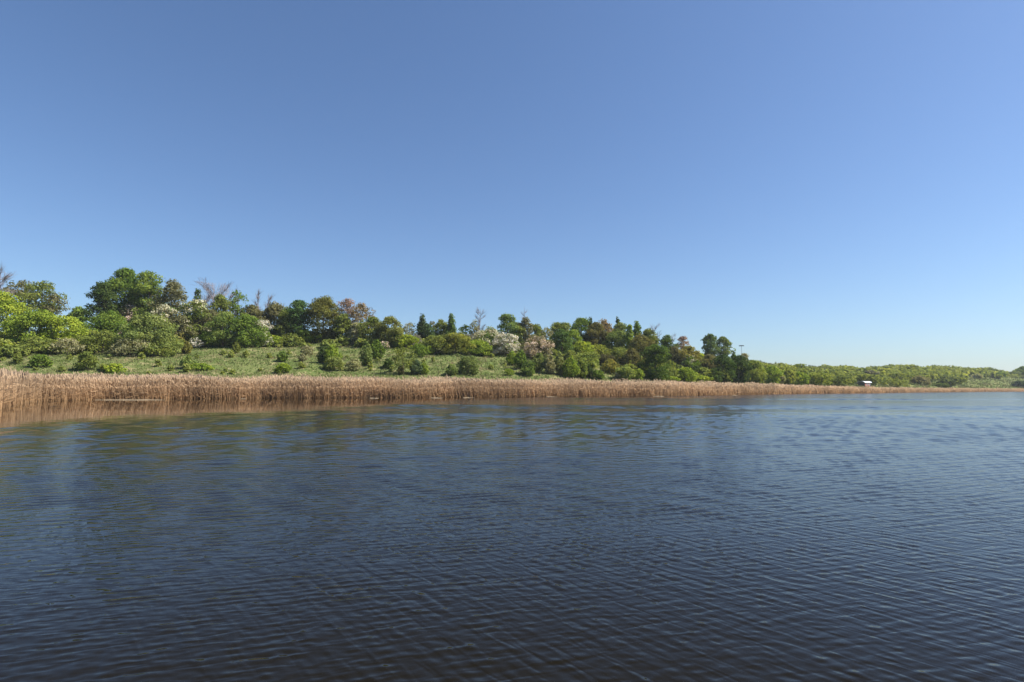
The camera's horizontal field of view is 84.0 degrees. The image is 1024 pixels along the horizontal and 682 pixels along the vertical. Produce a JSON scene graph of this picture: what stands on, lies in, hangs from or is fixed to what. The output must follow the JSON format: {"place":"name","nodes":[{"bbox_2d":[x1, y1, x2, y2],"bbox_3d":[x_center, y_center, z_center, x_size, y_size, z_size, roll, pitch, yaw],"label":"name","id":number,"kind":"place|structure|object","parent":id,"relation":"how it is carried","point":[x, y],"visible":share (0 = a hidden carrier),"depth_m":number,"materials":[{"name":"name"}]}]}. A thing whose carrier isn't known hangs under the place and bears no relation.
{"place":"outdoors","nodes":[
{"label":"outdoors","id":0,"kind":"place"},
{"bbox_2d":[0,335,1023,388],"bbox_3d":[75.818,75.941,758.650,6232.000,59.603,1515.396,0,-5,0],"label":"terrain","id":1,"kind":"structure","parent":0,"point":[251,367],"depth_m":120.15,"materials":[{"name":"green plant"}]},
{"bbox_2d":[0,290,29,334],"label":"broadleaf tree","id":2,"kind":"object","parent":1,"relation":"on","point":[9,304],"visible":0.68,"depth_m":126.31,"materials":[{"name":"green plant"}]},
{"bbox_2d":[0,280,44,320],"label":"broadleaf tree","id":3,"kind":"object","parent":1,"relation":"on","point":[20,283],"visible":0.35,"depth_m":155.25,"materials":[{"name":"green plant"}]},
{"bbox_2d":[0,309,66,343],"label":"bush","id":4,"kind":"object","parent":1,"relation":"on","point":[22,329],"visible":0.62,"depth_m":118.87,"materials":[{"name":"green plant"}]},
{"bbox_2d":[27,354,52,366],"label":"bush","id":5,"kind":"object","parent":1,"relation":"on","point":[39,358],"visible":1,"depth_m":102.36,"materials":[{"name":"green plant"}]},
{"bbox_2d":[10,335,73,353],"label":"bush","id":6,"kind":"object","parent":1,"relation":"on","point":[47,340],"visible":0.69,"depth_m":113.87,"materials":[{"name":"green plant"}]},
{"bbox_2d":[17,280,69,328],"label":"broadleaf tree","id":7,"kind":"object","parent":1,"relation":"on","point":[41,287],"visible":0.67,"depth_m":151.71,"materials":[{"name":"green plant"}]},
{"bbox_2d":[36,293,70,332],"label":"broadleaf tree","id":8,"kind":"object","parent":1,"relation":"on","point":[57,300],"visible":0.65,"depth_m":152.85,"materials":[{"name":"green plant"}]},
{"bbox_2d":[36,315,91,346],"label":"bush","id":9,"kind":"object","parent":1,"relation":"on","point":[77,326],"visible":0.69,"depth_m":120.82,"materials":[{"name":"green plant"}]},
{"bbox_2d":[48,337,85,354],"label":"bush","id":10,"kind":"object","parent":1,"relation":"on","point":[71,341],"visible":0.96,"depth_m":115.19,"materials":[{"name":"green plant"}]},
{"bbox_2d":[62,306,90,329],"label":"broadleaf tree","id":11,"kind":"object","parent":1,"relation":"on","point":[75,313],"visible":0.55,"depth_m":156.33,"materials":[{"name":"green plant"}]},
{"bbox_2d":[73,351,99,369],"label":"bush","id":12,"kind":"object","parent":1,"relation":"on","point":[90,361],"visible":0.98,"depth_m":100.89,"materials":[{"name":"green plant"}]},
{"bbox_2d":[76,329,119,352],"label":"bush","id":13,"kind":"object","parent":1,"relation":"on","point":[105,339],"visible":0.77,"depth_m":119.38,"materials":[{"name":"green plant"}]},
{"bbox_2d":[79,281,119,330],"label":"broadleaf tree","id":14,"kind":"object","parent":1,"relation":"on","point":[100,292],"visible":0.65,"depth_m":144.43,"materials":[{"name":"green plant"}]},
{"bbox_2d":[82,310,136,341],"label":"broadleaf tree","id":15,"kind":"object","parent":1,"relation":"on","point":[112,323],"visible":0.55,"depth_m":132.72,"materials":[{"name":"green plant"}]},
{"bbox_2d":[103,363,127,372],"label":"bush","id":16,"kind":"object","parent":1,"relation":"on","point":[113,367],"visible":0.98,"depth_m":101.43,"materials":[{"name":"green plant"}]},
{"bbox_2d":[104,266,146,321],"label":"broadleaf tree","id":17,"kind":"object","parent":1,"relation":"on","point":[127,277],"visible":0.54,"depth_m":150.40,"materials":[{"name":"green plant"}]},
{"bbox_2d":[106,338,149,355],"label":"bush","id":18,"kind":"object","parent":1,"relation":"on","point":[122,346],"visible":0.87,"depth_m":115.62,"materials":[{"name":"green plant"}]},
{"bbox_2d":[117,303,141,336],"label":"flowering bush","id":19,"kind":"object","parent":1,"relation":"on","point":[127,315],"visible":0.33,"depth_m":148.77,"materials":[{"name":"green plant"}]},
{"bbox_2d":[113,311,183,354],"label":"bush","id":20,"kind":"object","parent":1,"relation":"on","point":[144,324],"visible":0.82,"depth_m":119.67,"materials":[{"name":"green plant"}]},
{"bbox_2d":[128,270,168,316],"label":"broadleaf tree","id":21,"kind":"object","parent":1,"relation":"on","point":[148,291],"visible":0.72,"depth_m":150.62,"materials":[{"name":"green plant"}]},
{"bbox_2d":[135,340,175,356],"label":"bush","id":22,"kind":"object","parent":1,"relation":"on","point":[167,351],"visible":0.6,"depth_m":119.34,"materials":[{"name":"green plant"}]},
{"bbox_2d":[150,304,179,338],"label":"flowering bush","id":23,"kind":"object","parent":1,"relation":"on","point":[169,311],"visible":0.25,"depth_m":144.07,"materials":[{"name":"beige plant"}]},
{"bbox_2d":[147,278,187,319],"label":"broadleaf tree","id":24,"kind":"object","parent":1,"relation":"on","point":[175,292],"visible":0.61,"depth_m":147.40,"materials":[{"name":"green plant"}]},
{"bbox_2d":[167,312,198,340],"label":"broadleaf tree","id":25,"kind":"object","parent":1,"relation":"on","point":[178,319],"visible":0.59,"depth_m":139.53,"materials":[{"name":"green plant"}]},
{"bbox_2d":[176,299,213,339],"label":"flowering bush","id":26,"kind":"object","parent":1,"relation":"on","point":[200,307],"visible":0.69,"depth_m":142.15,"materials":[{"name":"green plant"}]},
{"bbox_2d":[196,330,221,346],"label":"bush","id":27,"kind":"object","parent":1,"relation":"on","point":[204,334],"visible":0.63,"depth_m":138.62,"materials":[{"name":"green plant"}]},
{"bbox_2d":[195,308,223,334],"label":"broadleaf tree","id":28,"kind":"object","parent":1,"relation":"on","point":[213,313],"visible":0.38,"depth_m":144.50,"materials":[{"name":"green plant"}]},
{"bbox_2d":[194,278,236,310],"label":"bare tree","id":29,"kind":"object","parent":1,"relation":"on","point":[206,287],"visible":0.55,"depth_m":161.62,"materials":[{"name":"grey plant"}]},
{"bbox_2d":[209,293,232,325],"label":"broadleaf tree","id":30,"kind":"object","parent":1,"relation":"on","point":[221,302],"visible":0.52,"depth_m":150.88,"materials":[{"name":"green plant"}]},
{"bbox_2d":[203,312,241,346],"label":"broadleaf tree","id":31,"kind":"object","parent":1,"relation":"on","point":[216,328],"visible":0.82,"depth_m":138.37,"materials":[{"name":"green plant"}]},
{"bbox_2d":[228,289,248,319],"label":"broadleaf tree","id":32,"kind":"object","parent":1,"relation":"on","point":[233,304],"visible":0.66,"depth_m":155.37,"materials":[{"name":"green plant"}]},
{"bbox_2d":[221,313,270,347],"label":"broadleaf tree","id":33,"kind":"object","parent":1,"relation":"on","point":[243,337],"visible":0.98,"depth_m":139.66,"materials":[{"name":"green plant"}]},
{"bbox_2d":[238,304,270,329],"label":"broadleaf tree","id":34,"kind":"object","parent":1,"relation":"on","point":[252,310],"visible":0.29,"depth_m":155.65,"materials":[{"name":"green plant"}]},
{"bbox_2d":[261,301,283,337],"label":"broadleaf tree","id":35,"kind":"object","parent":1,"relation":"on","point":[274,308],"visible":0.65,"depth_m":158.23,"materials":[{"name":"green plant"}]},
{"bbox_2d":[267,306,299,337],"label":"broadleaf tree","id":36,"kind":"object","parent":1,"relation":"on","point":[284,317],"visible":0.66,"depth_m":156.10,"materials":[{"name":"green plant"}]},
{"bbox_2d":[284,300,312,336],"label":"broadleaf tree","id":37,"kind":"object","parent":1,"relation":"on","point":[297,311],"visible":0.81,"depth_m":156.54,"materials":[{"name":"green plant"}]},
{"bbox_2d":[301,295,342,339],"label":"broadleaf tree","id":38,"kind":"object","parent":1,"relation":"on","point":[322,309],"visible":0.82,"depth_m":157.38,"materials":[{"name":"green plant"}]},
{"bbox_2d":[323,344,342,360],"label":"young tree","id":39,"kind":"object","parent":1,"relation":"on","point":[329,352],"visible":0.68,"depth_m":122.15,"materials":[{"name":"green plant"}]},
{"bbox_2d":[323,356,344,369],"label":"bush","id":40,"kind":"object","parent":1,"relation":"on","point":[334,361],"visible":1,"depth_m":117.73,"materials":[{"name":"green plant"}]},
{"bbox_2d":[332,313,351,338],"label":"broadleaf tree","id":41,"kind":"object","parent":1,"relation":"on","point":[342,321],"visible":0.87,"depth_m":154.70,"materials":[{"name":"green plant"}]},
{"bbox_2d":[335,298,361,337],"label":"broadleaf tree","id":42,"kind":"object","parent":1,"relation":"on","point":[348,302],"visible":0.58,"depth_m":158.39,"materials":[{"name":"brown plant"}]},
{"bbox_2d":[346,322,364,343],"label":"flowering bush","id":43,"kind":"object","parent":1,"relation":"on","point":[354,332],"visible":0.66,"depth_m":153.65,"materials":[{"name":"green plant"}]},
{"bbox_2d":[348,302,375,329],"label":"broadleaf tree","id":44,"kind":"object","parent":1,"relation":"on","point":[362,306],"visible":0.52,"depth_m":158.04,"materials":[{"name":"brown plant"}]},
{"bbox_2d":[359,342,372,365],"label":"young tree","id":45,"kind":"object","parent":1,"relation":"on","point":[366,357],"visible":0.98,"depth_m":123.70,"materials":[{"name":"green plant"}]},
{"bbox_2d":[357,316,383,339],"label":"broadleaf tree","id":46,"kind":"object","parent":1,"relation":"on","point":[372,321],"visible":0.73,"depth_m":151.24,"materials":[{"name":"green plant"}]},
{"bbox_2d":[369,339,385,358],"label":"young tree","id":47,"kind":"object","parent":1,"relation":"on","point":[379,351],"visible":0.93,"depth_m":132.91,"materials":[{"name":"green plant"}]},
{"bbox_2d":[0,333,755,381],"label":"undergrowth","id":48,"kind":"object","parent":1,"relation":"on","point":[7,350],"visible":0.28,"depth_m":137.39,"materials":[{"name":"green plant"}]},
{"bbox_2d":[373,315,403,343],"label":"broadleaf tree","id":49,"kind":"object","parent":1,"relation":"on","point":[382,329],"visible":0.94,"depth_m":149.29,"materials":[{"name":"green plant"}]},
{"bbox_2d":[389,347,419,373],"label":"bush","id":50,"kind":"object","parent":1,"relation":"on","point":[397,358],"visible":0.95,"depth_m":117.06,"materials":[{"name":"green plant"}]},
{"bbox_2d":[396,333,418,347],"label":"bush","id":51,"kind":"object","parent":1,"relation":"on","point":[405,340],"visible":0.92,"depth_m":149.34,"materials":[{"name":"green plant"}]},
{"bbox_2d":[407,343,430,356],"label":"bush","id":52,"kind":"object","parent":1,"relation":"on","point":[420,349],"visible":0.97,"depth_m":137.13,"materials":[{"name":"green plant"}]},
{"bbox_2d":[417,323,436,338],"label":"broadleaf tree","id":53,"kind":"object","parent":1,"relation":"on","point":[427,328],"visible":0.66,"depth_m":165.52,"materials":[{"name":"green plant"}]},
{"bbox_2d":[417,335,447,352],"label":"bush","id":54,"kind":"object","parent":1,"relation":"on","point":[430,340],"visible":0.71,"depth_m":145.22,"materials":[{"name":"green plant"}]},
{"bbox_2d":[433,319,447,335],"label":"broadleaf tree","id":55,"kind":"object","parent":1,"relation":"on","point":[441,326],"visible":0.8,"depth_m":168.51,"materials":[{"name":"green plant"}]},
{"bbox_2d":[445,313,456,334],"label":"conifer tree","id":56,"kind":"object","parent":1,"relation":"on","point":[450,328],"visible":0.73,"depth_m":166.34,"materials":[{"name":"green plant"}]},
{"bbox_2d":[436,331,476,353],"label":"bush","id":57,"kind":"object","parent":1,"relation":"on","point":[459,339],"visible":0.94,"depth_m":145.04,"materials":[{"name":"green plant"}]},
{"bbox_2d":[455,355,480,373],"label":"bush","id":58,"kind":"object","parent":1,"relation":"on","point":[471,365],"visible":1,"depth_m":120.94,"materials":[{"name":"green plant"}]},
{"bbox_2d":[460,338,492,354],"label":"bush","id":59,"kind":"object","parent":1,"relation":"on","point":[478,343],"visible":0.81,"depth_m":147.26,"materials":[{"name":"green plant"}]},
{"bbox_2d":[473,326,501,353],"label":"flowering bush","id":60,"kind":"object","parent":1,"relation":"on","point":[488,334],"visible":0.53,"depth_m":153.04,"materials":[{"name":"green plant"}]},
{"bbox_2d":[491,332,520,353],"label":"flowering bush","id":61,"kind":"object","parent":1,"relation":"on","point":[507,338],"visible":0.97,"depth_m":150.06,"materials":[{"name":"white plant"}]},
{"bbox_2d":[497,312,519,335],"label":"broadleaf tree","id":62,"kind":"object","parent":1,"relation":"on","point":[509,325],"visible":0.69,"depth_m":165.72,"materials":[{"name":"green plant"}]},
{"bbox_2d":[0,367,1023,408],"bbox_3d":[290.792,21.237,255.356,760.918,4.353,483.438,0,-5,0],"label":"reeds","id":63,"kind":"object","parent":1,"relation":"on","point":[17,387],"visible":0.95,"depth_m":87.45,"materials":[{"name":"beige plant"}]},
{"bbox_2d":[512,350,526,367],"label":"young tree","id":64,"kind":"object","parent":1,"relation":"on","point":[519,359],"visible":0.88,"depth_m":130.21,"materials":[{"name":"green plant"}]},
{"bbox_2d":[518,317,533,341],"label":"broadleaf tree","id":65,"kind":"object","parent":1,"relation":"on","point":[525,321],"visible":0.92,"depth_m":166.77,"materials":[{"name":"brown plant"}]},
{"bbox_2d":[520,360,535,375],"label":"bush","id":66,"kind":"object","parent":1,"relation":"on","point":[525,369],"visible":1,"depth_m":125.75,"materials":[{"name":"green plant"}]},
{"bbox_2d":[520,334,554,357],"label":"flowering bush","id":67,"kind":"object","parent":1,"relation":"on","point":[538,343],"visible":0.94,"depth_m":150.61,"materials":[{"name":"pink plant"}]},
{"bbox_2d":[531,352,545,370],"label":"young tree","id":68,"kind":"object","parent":1,"relation":"on","point":[538,359],"visible":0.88,"depth_m":130.81,"materials":[{"name":"green plant"}]},
{"bbox_2d":[543,354,555,373],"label":"young tree","id":69,"kind":"object","parent":1,"relation":"on","point":[549,365],"visible":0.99,"depth_m":129.20,"materials":[{"name":"green plant"}]},
{"bbox_2d":[547,322,571,343],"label":"broadleaf tree","id":70,"kind":"object","parent":1,"relation":"on","point":[565,326],"visible":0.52,"depth_m":170.89,"materials":[{"name":"green plant"}]},
{"bbox_2d":[548,328,573,353],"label":"broadleaf tree","id":71,"kind":"object","parent":1,"relation":"on","point":[559,335],"visible":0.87,"depth_m":158.66,"materials":[{"name":"green plant"}]},
{"bbox_2d":[562,355,579,376],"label":"young tree","id":72,"kind":"object","parent":1,"relation":"on","point":[573,368],"visible":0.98,"depth_m":128.69,"materials":[{"name":"green plant"}]},
{"bbox_2d":[569,317,592,340],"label":"broadleaf tree","id":73,"kind":"object","parent":1,"relation":"on","point":[579,325],"visible":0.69,"depth_m":177.04,"materials":[{"name":"green plant"}]},
{"bbox_2d":[572,340,593,353],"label":"bush","id":74,"kind":"object","parent":1,"relation":"on","point":[581,346],"visible":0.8,"depth_m":162.09,"materials":[{"name":"green plant"}]},
{"bbox_2d":[574,351,600,367],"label":"bush","id":75,"kind":"object","parent":1,"relation":"on","point":[587,356],"visible":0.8,"depth_m":147.19,"materials":[{"name":"green plant"}]},
{"bbox_2d":[582,322,610,345],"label":"broadleaf tree","id":76,"kind":"object","parent":1,"relation":"on","point":[595,331],"visible":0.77,"depth_m":175.08,"materials":[{"name":"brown plant"}]},
{"bbox_2d":[600,358,619,373],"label":"young tree","id":77,"kind":"object","parent":1,"relation":"on","point":[611,367],"visible":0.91,"depth_m":137.08,"materials":[{"name":"green plant"}]},
{"bbox_2d":[598,330,626,351],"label":"broadleaf tree","id":78,"kind":"object","parent":1,"relation":"on","point":[617,336],"visible":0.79,"depth_m":173.32,"materials":[{"name":"green plant"}]},
{"bbox_2d":[602,347,631,360],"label":"bush","id":79,"kind":"object","parent":1,"relation":"on","point":[618,351],"visible":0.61,"depth_m":158.21,"materials":[{"name":"green plant"}]},
{"bbox_2d":[615,365,636,379],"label":"bush","id":80,"kind":"object","parent":1,"relation":"on","point":[628,371],"visible":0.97,"depth_m":131.34,"materials":[{"name":"green plant"}]},
{"bbox_2d":[618,348,643,369],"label":"broadleaf tree","id":81,"kind":"object","parent":1,"relation":"on","point":[632,354],"visible":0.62,"depth_m":152.74,"materials":[{"name":"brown plant"}]},
{"bbox_2d":[628,333,654,360],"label":"broadleaf tree","id":82,"kind":"object","parent":1,"relation":"on","point":[642,339],"visible":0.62,"depth_m":163.77,"materials":[{"name":"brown plant"}]},
{"bbox_2d":[636,344,671,379],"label":"broadleaf tree","id":83,"kind":"object","parent":1,"relation":"on","point":[658,353],"visible":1,"depth_m":139.79,"materials":[{"name":"green plant"}]},
{"bbox_2d":[658,334,679,360],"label":"broadleaf tree","id":84,"kind":"object","parent":1,"relation":"on","point":[666,341],"visible":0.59,"depth_m":165.61,"materials":[{"name":"green plant"}]},
{"bbox_2d":[665,345,683,364],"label":"broadleaf tree","id":85,"kind":"object","parent":1,"relation":"on","point":[676,356],"visible":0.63,"depth_m":163.16,"materials":[{"name":"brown plant"}]},
{"bbox_2d":[676,367,697,381],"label":"bush","id":86,"kind":"object","parent":1,"relation":"on","point":[687,372],"visible":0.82,"depth_m":148.10,"materials":[{"name":"green plant"}]},
{"bbox_2d":[674,345,702,366],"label":"broadleaf tree","id":87,"kind":"object","parent":1,"relation":"on","point":[688,350],"visible":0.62,"depth_m":162.90,"materials":[{"name":"green plant"}]},
{"bbox_2d":[700,354,718,369],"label":"broadleaf tree","id":88,"kind":"object","parent":1,"relation":"on","point":[707,357],"visible":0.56,"depth_m":162.17,"materials":[{"name":"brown plant"}]},
{"bbox_2d":[700,333,720,355],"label":"broadleaf tree","id":89,"kind":"object","parent":1,"relation":"on","point":[709,340],"visible":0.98,"depth_m":204.25,"materials":[{"name":"green plant"}]},
{"bbox_2d":[709,355,736,381],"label":"broadleaf tree","id":90,"kind":"object","parent":1,"relation":"on","point":[723,361],"visible":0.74,"depth_m":156.72,"materials":[{"name":"green plant"}]},
{"bbox_2d":[716,336,732,355],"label":"broadleaf tree","id":91,"kind":"object","parent":1,"relation":"on","point":[724,343],"visible":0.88,"depth_m":211.09,"materials":[{"name":"green plant"}]},
{"bbox_2d":[725,355,753,382],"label":"broadleaf tree","id":92,"kind":"object","parent":1,"relation":"on","point":[743,366],"visible":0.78,"depth_m":162.60,"materials":[{"name":"green plant"}]},
{"bbox_2d":[747,360,767,382],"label":"broadleaf tree","id":93,"kind":"object","parent":1,"relation":"on","point":[755,364],"visible":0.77,"depth_m":169.49,"materials":[{"name":"green plant"}]},
{"bbox_2d":[763,365,784,383],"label":"broadleaf tree","id":94,"kind":"object","parent":1,"relation":"on","point":[776,372],"visible":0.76,"depth_m":185.74,"materials":[{"name":"green plant"}]},
{"bbox_2d":[783,369,798,384],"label":"broadleaf tree","id":95,"kind":"object","parent":1,"relation":"on","point":[790,373],"visible":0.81,"depth_m":195.14,"materials":[{"name":"green plant"}]},
{"bbox_2d":[793,371,810,384],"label":"bush","id":96,"kind":"object","parent":1,"relation":"on","point":[804,378],"visible":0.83,"depth_m":200.34,"materials":[{"name":"green plant"}]},
{"bbox_2d":[808,372,833,385],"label":"bush","id":97,"kind":"object","parent":1,"relation":"on","point":[818,378],"visible":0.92,"depth_m":204.11,"materials":[{"name":"green plant"}]},
{"bbox_2d":[747,362,906,382],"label":"scrubland","id":98,"kind":"structure","parent":1,"relation":"on","point":[808,370],"depth_m":258.65,"materials":[{"name":"green plant"}]},
{"bbox_2d":[829,375,856,384],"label":"bush","id":99,"kind":"object","parent":1,"relation":"on","point":[842,380],"visible":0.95,"depth_m":210.79,"materials":[{"name":"green plant"}]},
{"bbox_2d":[856,374,881,383],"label":"tree","id":100,"kind":"object","parent":1,"relation":"on","point":[874,379],"visible":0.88,"depth_m":236.27,"materials":[{"name":"green plant"}]},
{"bbox_2d":[879,378,910,386],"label":"bush","id":101,"kind":"object","parent":1,"relation":"on","point":[896,381],"visible":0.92,"depth_m":256.19,"materials":[{"name":"green plant"}]},
{"bbox_2d":[819,364,1023,382],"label":"wood","id":102,"kind":"object","parent":1,"relation":"on","point":[952,372],"visible":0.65,"depth_m":366.73,"materials":[{"name":"green plant"}]},
{"bbox_2d":[0,392,1023,681],"bbox_3d":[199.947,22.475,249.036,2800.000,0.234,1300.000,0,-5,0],"label":"water","id":103,"kind":"structure","parent":0,"point":[756,538],"depth_m":6.02,"materials":[{"name":"blue liquid"}]},
{"bbox_2d":[0,0,1023,371],"label":"sky","id":104,"kind":"structure","parent":0,"point":[817,183],"materials":[{"name":"blue"}]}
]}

